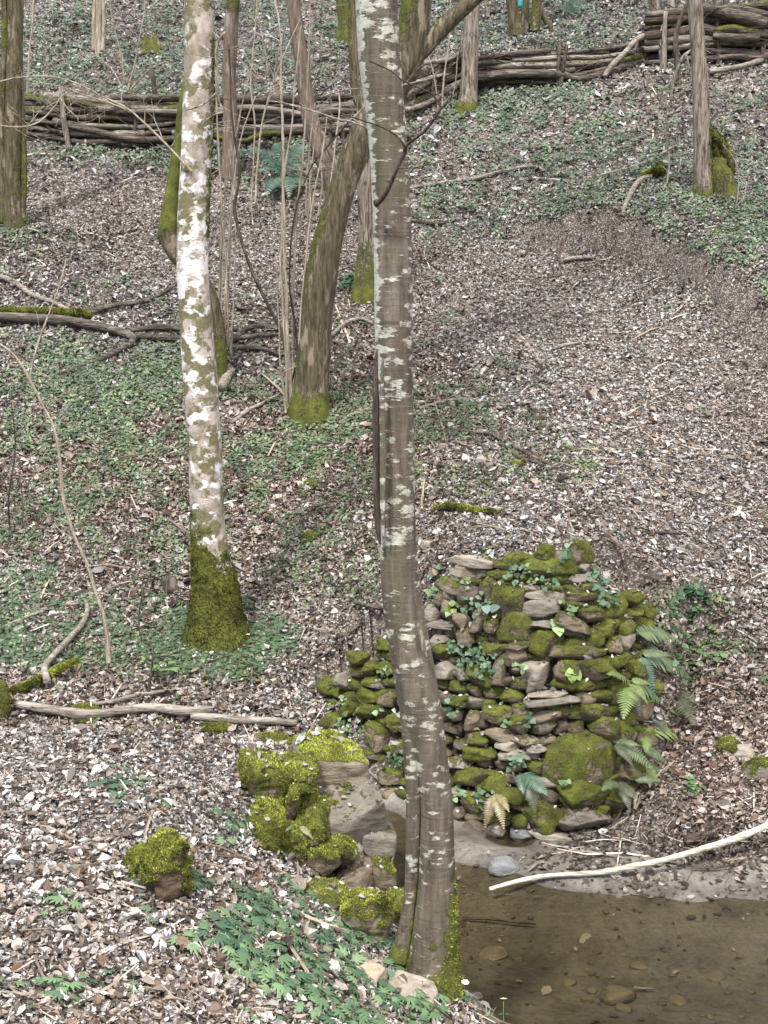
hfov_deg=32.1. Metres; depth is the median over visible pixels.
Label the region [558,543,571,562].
ivy plant
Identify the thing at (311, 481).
rock
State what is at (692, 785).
herb patch
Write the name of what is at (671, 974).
stream gravel
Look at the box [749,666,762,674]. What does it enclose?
rock
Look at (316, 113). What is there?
branch
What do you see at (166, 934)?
crocus
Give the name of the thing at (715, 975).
rock
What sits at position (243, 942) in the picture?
anemone foliage
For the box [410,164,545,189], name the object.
log
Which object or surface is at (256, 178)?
shrub
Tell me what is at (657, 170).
log
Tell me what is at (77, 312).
log
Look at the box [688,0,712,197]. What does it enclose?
tree
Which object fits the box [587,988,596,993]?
rock
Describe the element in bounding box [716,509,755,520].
log
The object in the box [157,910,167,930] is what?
crocus
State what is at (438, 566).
ivy plant
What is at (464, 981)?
wood anemone
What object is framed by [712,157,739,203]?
tree stump
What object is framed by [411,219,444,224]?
log
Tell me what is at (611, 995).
rock
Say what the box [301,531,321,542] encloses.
rock
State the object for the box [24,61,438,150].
brushwood fence
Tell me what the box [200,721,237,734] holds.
rock
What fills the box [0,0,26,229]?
tree
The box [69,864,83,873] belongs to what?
rock
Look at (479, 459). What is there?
rock
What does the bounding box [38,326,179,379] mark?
log
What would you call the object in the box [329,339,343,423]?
branch
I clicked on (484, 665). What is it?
ivy plant
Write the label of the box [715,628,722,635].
rock
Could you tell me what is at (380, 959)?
rock
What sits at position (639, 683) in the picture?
fern
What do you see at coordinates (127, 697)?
log
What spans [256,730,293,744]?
rock
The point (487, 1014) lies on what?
grass tuft
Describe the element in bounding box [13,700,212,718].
log
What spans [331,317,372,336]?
log
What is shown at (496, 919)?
log
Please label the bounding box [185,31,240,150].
branch
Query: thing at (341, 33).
tree
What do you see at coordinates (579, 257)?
log
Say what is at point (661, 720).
fern
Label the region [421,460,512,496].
log
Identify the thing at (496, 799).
fern
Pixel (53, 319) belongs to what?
log
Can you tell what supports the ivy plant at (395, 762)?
attached to the stone abutment
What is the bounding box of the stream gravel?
[457,863,761,1023]
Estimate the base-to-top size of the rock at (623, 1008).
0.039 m
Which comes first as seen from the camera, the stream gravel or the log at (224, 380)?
the stream gravel
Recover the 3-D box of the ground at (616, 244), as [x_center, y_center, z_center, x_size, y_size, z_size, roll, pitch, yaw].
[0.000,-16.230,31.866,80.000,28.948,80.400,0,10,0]
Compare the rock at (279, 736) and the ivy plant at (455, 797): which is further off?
the rock at (279, 736)
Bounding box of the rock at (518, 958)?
[512,956,523,961]
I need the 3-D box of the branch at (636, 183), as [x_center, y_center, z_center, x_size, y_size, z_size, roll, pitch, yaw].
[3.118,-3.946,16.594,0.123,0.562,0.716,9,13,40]
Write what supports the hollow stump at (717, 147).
on the ground at (616, 244)
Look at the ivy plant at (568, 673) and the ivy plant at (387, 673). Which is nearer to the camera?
the ivy plant at (568, 673)
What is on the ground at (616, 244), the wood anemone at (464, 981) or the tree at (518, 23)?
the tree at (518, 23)
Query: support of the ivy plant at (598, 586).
attached to the stone abutment
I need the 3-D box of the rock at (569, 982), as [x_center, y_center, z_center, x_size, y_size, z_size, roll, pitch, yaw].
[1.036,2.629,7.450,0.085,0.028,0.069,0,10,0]
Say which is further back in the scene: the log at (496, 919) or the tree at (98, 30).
the tree at (98, 30)
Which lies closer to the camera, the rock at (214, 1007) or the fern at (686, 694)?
the rock at (214, 1007)
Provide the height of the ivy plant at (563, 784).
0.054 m
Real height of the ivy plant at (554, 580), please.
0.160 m
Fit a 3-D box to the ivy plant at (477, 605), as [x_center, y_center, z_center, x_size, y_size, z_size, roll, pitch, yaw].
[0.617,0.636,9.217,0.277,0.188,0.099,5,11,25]
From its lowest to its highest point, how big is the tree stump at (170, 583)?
0.238 m
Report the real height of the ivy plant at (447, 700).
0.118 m
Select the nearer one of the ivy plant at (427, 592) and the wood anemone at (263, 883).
the wood anemone at (263, 883)
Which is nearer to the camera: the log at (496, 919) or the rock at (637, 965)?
the rock at (637, 965)
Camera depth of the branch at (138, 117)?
10.39 m
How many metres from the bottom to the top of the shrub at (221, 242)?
3.293 m
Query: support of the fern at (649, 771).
on the ground at (616, 244)
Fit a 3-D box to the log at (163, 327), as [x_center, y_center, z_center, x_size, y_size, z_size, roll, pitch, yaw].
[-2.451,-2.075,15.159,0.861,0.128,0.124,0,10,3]
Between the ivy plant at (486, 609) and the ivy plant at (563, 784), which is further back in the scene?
the ivy plant at (486, 609)
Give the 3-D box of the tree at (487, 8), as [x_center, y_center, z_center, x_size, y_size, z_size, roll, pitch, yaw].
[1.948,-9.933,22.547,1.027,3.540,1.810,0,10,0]
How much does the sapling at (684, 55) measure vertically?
2.096 m
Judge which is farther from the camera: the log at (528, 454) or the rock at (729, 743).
the log at (528, 454)
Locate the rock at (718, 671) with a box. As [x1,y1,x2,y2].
[715,668,724,674]
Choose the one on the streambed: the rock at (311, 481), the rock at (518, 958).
the rock at (518, 958)
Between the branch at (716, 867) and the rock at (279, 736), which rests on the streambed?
the branch at (716, 867)
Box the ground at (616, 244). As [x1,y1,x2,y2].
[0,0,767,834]
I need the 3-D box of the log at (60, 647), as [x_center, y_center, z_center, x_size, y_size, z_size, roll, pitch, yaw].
[-2.661,1.066,11.131,0.149,0.392,1.297,1,10,4]
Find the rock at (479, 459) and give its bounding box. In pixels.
[475,456,486,464]
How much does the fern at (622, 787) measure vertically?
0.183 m
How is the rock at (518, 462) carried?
on the ground at (616, 244)
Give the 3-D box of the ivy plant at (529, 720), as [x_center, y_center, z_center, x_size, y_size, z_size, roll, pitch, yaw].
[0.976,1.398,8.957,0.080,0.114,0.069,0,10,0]
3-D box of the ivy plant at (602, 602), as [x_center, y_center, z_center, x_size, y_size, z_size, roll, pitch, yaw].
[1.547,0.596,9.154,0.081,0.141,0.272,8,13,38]
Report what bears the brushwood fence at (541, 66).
on the ground at (616, 244)
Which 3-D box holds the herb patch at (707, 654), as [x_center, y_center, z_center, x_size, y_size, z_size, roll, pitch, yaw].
[2.366,0.993,9.929,0.386,0.429,0.870,4,11,22]
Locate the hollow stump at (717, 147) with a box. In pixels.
[708,122,736,190]
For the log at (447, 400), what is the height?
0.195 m
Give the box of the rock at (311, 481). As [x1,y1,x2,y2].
[304,478,318,487]
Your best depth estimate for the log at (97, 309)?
15.59 m
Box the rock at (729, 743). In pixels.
[717,735,737,754]
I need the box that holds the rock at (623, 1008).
[615,1003,631,1013]
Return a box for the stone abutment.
[315,539,664,842]
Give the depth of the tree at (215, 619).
10.79 m
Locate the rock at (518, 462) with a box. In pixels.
[510,459,525,467]
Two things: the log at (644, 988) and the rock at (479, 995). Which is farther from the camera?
the log at (644, 988)
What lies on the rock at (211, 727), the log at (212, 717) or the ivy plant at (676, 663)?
the log at (212, 717)
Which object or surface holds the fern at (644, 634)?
on the stone abutment
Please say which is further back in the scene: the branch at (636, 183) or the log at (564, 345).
the branch at (636, 183)
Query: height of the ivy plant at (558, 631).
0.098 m
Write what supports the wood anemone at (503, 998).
on the streambed
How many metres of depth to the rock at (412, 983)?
6.41 m
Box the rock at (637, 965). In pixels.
[629,961,648,969]
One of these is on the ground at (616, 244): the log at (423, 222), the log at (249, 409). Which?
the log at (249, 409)
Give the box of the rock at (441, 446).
[438,443,449,451]
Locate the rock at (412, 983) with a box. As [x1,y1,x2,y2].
[386,970,437,1007]
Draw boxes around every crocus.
[151,912,157,931]
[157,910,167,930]
[161,927,176,956]
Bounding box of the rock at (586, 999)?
[581,994,593,1002]
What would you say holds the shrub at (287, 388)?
on the ground at (616, 244)
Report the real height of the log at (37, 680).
0.194 m
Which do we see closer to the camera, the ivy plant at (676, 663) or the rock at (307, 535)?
the ivy plant at (676, 663)
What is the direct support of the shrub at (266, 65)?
on the ground at (616, 244)
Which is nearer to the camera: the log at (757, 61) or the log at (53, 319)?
the log at (53, 319)
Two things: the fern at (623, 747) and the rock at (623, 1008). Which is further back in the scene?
the fern at (623, 747)
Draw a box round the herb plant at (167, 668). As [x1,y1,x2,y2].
[148,661,179,680]
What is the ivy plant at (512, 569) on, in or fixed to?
attached to the stone abutment
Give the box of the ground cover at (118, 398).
[0,0,767,739]
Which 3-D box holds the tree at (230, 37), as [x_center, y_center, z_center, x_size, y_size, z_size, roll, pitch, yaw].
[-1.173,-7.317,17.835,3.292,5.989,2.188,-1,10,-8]
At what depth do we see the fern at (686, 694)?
9.45 m
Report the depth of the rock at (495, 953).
7.71 m
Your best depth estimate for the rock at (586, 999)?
7.25 m
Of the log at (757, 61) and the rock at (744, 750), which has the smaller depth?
the rock at (744, 750)
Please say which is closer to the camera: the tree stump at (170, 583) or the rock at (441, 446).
the tree stump at (170, 583)
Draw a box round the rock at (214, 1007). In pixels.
[205,1002,221,1018]
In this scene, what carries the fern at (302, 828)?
on the mossy rocks at (298, 794)
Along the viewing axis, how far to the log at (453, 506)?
11.18 m
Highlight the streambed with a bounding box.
[383,794,767,1023]
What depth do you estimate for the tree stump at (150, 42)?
22.06 m
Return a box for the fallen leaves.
[246,537,654,903]
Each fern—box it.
[248,143,305,195]
[285,824,312,838]
[483,793,509,829]
[514,772,547,812]
[552,0,585,14]
[596,738,667,770]
[601,774,661,811]
[607,671,662,718]
[635,624,680,642]
[638,646,690,697]
[638,726,680,751]
[645,762,661,787]
[653,707,683,734]
[674,691,696,724]
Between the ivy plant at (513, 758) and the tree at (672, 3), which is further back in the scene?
the tree at (672, 3)
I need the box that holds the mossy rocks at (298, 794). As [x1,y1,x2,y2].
[237,729,403,943]
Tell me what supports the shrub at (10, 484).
on the ground at (616, 244)
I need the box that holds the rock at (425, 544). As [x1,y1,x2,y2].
[420,539,432,553]
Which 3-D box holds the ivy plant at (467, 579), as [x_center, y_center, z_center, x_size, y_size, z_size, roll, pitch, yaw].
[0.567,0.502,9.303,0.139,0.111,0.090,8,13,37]
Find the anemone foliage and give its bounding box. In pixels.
[0,555,483,1023]
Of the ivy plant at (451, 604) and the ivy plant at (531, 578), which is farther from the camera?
the ivy plant at (451, 604)
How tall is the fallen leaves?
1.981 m
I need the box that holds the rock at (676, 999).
[668,994,686,1004]
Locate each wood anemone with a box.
[260,882,270,901]
[277,864,286,879]
[278,890,290,908]
[315,923,328,944]
[461,979,468,995]
[499,997,508,1021]
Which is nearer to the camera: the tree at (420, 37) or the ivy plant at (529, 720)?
the ivy plant at (529, 720)
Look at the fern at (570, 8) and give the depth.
22.20 m
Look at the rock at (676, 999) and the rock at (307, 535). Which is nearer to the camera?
the rock at (676, 999)
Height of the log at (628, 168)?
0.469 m
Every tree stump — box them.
[138,34,163,54]
[161,576,179,595]
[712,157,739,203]
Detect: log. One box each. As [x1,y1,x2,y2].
[0,271,68,308]
[0,305,91,317]
[0,312,138,341]
[0,574,78,627]
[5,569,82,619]
[10,656,81,696]
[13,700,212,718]
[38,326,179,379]
[41,599,89,684]
[83,283,176,318]
[89,689,173,704]
[130,324,179,332]
[190,713,296,725]
[218,366,234,391]
[226,323,298,357]
[230,394,279,423]
[305,624,359,668]
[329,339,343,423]
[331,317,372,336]
[354,602,382,610]
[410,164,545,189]
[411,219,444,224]
[416,406,583,492]
[419,394,506,408]
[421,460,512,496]
[432,501,504,516]
[462,917,535,924]
[552,341,581,349]
[552,462,593,501]
[563,255,594,261]
[595,145,676,177]
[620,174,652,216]
[633,986,653,989]
[640,161,666,176]
[640,530,679,534]
[708,58,764,74]
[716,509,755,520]
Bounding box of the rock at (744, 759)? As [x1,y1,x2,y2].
[740,757,749,763]
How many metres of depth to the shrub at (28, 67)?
19.60 m
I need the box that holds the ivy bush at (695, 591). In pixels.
[669,582,713,618]
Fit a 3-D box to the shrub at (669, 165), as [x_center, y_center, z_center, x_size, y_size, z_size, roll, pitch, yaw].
[3.640,-4.676,16.655,0.687,1.544,0.408,-4,11,-19]
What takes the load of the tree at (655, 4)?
on the ground at (616, 244)
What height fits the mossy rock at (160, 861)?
0.338 m
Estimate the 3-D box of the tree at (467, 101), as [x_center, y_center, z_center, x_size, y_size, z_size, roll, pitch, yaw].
[0.852,-9.028,19.017,3.262,6.872,2.158,0,10,0]
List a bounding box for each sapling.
[0,227,139,662]
[138,566,172,698]
[667,33,711,101]
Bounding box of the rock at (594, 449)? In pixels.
[589,447,599,452]
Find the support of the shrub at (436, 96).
on the ground at (616, 244)
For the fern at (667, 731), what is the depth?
9.24 m
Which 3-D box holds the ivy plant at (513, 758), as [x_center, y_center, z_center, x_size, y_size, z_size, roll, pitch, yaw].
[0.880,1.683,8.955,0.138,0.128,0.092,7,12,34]
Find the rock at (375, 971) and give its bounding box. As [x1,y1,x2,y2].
[351,960,387,989]
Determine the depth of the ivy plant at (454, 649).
9.23 m
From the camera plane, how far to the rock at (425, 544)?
10.34 m
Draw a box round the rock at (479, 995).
[471,991,482,1000]
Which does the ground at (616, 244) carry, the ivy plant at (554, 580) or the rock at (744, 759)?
the rock at (744, 759)
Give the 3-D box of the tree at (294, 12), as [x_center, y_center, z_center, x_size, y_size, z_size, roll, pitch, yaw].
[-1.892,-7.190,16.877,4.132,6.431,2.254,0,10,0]
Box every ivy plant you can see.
[327,694,346,708]
[332,711,364,736]
[338,272,354,289]
[372,706,383,715]
[376,665,391,676]
[387,750,402,768]
[425,585,438,596]
[429,564,443,580]
[443,698,464,717]
[444,600,458,616]
[446,639,471,656]
[452,784,466,802]
[454,577,470,589]
[456,591,491,618]
[456,645,503,679]
[471,787,494,810]
[481,604,499,613]
[500,715,520,727]
[503,563,527,585]
[504,753,526,771]
[512,662,528,673]
[520,562,540,583]
[523,712,535,727]
[539,567,559,591]
[550,619,563,636]
[556,600,578,616]
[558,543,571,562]
[558,779,570,786]
[565,668,581,682]
[584,565,611,590]
[597,590,620,607]
[652,659,691,692]
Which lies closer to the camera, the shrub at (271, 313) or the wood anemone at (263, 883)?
the wood anemone at (263, 883)
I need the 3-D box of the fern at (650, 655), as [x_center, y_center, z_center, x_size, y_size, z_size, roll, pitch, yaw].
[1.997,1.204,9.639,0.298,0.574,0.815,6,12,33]
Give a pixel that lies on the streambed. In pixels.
(570, 911)
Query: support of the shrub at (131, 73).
on the ground at (616, 244)
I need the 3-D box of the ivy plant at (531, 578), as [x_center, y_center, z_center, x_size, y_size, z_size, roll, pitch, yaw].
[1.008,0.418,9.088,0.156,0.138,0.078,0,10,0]
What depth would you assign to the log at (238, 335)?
15.02 m
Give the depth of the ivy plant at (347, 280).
16.13 m
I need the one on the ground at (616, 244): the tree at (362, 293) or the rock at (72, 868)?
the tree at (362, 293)
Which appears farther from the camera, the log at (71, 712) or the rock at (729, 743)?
the log at (71, 712)
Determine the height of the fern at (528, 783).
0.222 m
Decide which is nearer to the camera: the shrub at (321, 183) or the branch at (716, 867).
the branch at (716, 867)
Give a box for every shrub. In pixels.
[0,400,43,535]
[23,0,34,122]
[83,0,165,91]
[211,64,260,357]
[216,45,354,382]
[226,0,300,210]
[237,0,323,84]
[252,0,344,413]
[296,89,344,218]
[424,0,462,115]
[645,75,692,183]
[712,106,761,211]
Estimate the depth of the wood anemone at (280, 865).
7.06 m
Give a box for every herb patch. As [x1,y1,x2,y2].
[667,605,728,670]
[682,775,706,793]
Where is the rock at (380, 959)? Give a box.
[370,957,386,965]
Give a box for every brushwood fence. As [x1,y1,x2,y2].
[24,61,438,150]
[404,11,658,121]
[641,0,767,69]
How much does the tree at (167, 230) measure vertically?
7.674 m
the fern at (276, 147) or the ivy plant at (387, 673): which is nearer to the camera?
the ivy plant at (387, 673)
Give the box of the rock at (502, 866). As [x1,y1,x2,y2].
[488,856,519,877]
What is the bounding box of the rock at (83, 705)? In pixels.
[67,702,100,725]
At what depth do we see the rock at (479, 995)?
6.88 m
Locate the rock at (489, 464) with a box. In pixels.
[486,462,495,466]
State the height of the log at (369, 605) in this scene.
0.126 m
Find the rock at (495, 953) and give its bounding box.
[479,946,507,960]
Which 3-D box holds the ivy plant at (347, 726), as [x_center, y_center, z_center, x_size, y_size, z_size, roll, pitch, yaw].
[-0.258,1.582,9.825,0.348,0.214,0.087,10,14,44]
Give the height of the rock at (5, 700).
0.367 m
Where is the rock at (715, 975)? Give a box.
[704,970,726,981]
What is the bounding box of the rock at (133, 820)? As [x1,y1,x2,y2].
[125,816,138,826]
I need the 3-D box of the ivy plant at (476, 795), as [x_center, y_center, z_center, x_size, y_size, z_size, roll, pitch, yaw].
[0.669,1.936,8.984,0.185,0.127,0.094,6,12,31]
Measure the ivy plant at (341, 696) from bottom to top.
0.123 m
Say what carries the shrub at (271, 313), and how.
on the ground at (616, 244)
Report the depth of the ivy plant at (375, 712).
9.63 m
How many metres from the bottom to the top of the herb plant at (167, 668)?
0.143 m
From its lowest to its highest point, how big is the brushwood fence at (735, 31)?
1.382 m
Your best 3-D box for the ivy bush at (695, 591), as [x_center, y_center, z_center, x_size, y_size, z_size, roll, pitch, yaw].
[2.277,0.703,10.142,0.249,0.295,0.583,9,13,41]
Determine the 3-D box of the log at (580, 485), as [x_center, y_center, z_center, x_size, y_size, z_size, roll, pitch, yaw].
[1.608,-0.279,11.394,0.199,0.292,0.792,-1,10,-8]
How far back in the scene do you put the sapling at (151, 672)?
10.35 m
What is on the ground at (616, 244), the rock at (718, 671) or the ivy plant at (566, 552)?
the rock at (718, 671)
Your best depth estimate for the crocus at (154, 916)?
5.87 m
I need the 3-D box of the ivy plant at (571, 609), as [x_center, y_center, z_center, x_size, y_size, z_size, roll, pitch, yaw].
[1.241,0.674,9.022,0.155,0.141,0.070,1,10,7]
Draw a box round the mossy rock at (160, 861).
[121,827,194,901]
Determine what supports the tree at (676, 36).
on the ground at (616, 244)
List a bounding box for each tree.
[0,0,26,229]
[91,0,105,52]
[157,75,227,381]
[176,0,250,653]
[221,0,239,182]
[286,0,336,192]
[287,0,483,426]
[334,0,347,44]
[340,0,466,1008]
[350,157,373,306]
[454,4,479,116]
[485,0,489,19]
[506,0,553,38]
[649,0,659,9]
[670,0,675,54]
[673,0,687,85]
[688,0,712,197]
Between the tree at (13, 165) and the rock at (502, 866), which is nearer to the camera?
the rock at (502, 866)
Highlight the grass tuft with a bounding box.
[478,1005,497,1023]
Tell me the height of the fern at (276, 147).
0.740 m
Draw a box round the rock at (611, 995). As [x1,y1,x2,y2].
[600,985,635,1005]
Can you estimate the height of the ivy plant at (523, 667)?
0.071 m
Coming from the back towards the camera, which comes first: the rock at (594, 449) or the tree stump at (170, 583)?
the rock at (594, 449)
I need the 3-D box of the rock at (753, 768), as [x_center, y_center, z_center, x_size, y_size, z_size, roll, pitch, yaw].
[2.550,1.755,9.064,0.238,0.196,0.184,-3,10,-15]
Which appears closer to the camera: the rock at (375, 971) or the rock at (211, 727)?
the rock at (375, 971)
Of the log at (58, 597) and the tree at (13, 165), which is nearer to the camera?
the log at (58, 597)
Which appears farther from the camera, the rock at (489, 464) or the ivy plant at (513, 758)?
the rock at (489, 464)
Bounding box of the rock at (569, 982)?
[562,978,576,985]
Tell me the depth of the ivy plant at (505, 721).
8.99 m
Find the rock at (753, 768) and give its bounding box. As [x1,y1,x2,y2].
[741,756,767,781]
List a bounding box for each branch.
[0,60,193,175]
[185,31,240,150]
[263,56,443,128]
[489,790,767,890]
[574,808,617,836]
[683,807,733,858]
[691,833,765,886]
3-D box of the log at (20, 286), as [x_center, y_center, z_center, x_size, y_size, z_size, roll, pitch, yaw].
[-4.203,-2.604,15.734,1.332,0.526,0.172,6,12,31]
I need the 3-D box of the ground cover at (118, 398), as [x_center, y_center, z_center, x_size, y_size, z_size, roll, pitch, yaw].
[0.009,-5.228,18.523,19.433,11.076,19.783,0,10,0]
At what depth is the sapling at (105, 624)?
10.73 m
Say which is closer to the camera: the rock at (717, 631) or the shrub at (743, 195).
the rock at (717, 631)
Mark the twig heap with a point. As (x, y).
(528, 462)
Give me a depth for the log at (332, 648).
10.65 m
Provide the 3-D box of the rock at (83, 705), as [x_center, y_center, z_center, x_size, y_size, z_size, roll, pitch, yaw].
[-2.309,1.559,10.289,0.302,0.176,0.256,0,10,0]
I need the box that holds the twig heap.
[413,393,603,540]
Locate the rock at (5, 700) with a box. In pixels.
[0,679,11,720]
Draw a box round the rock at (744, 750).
[731,744,755,759]

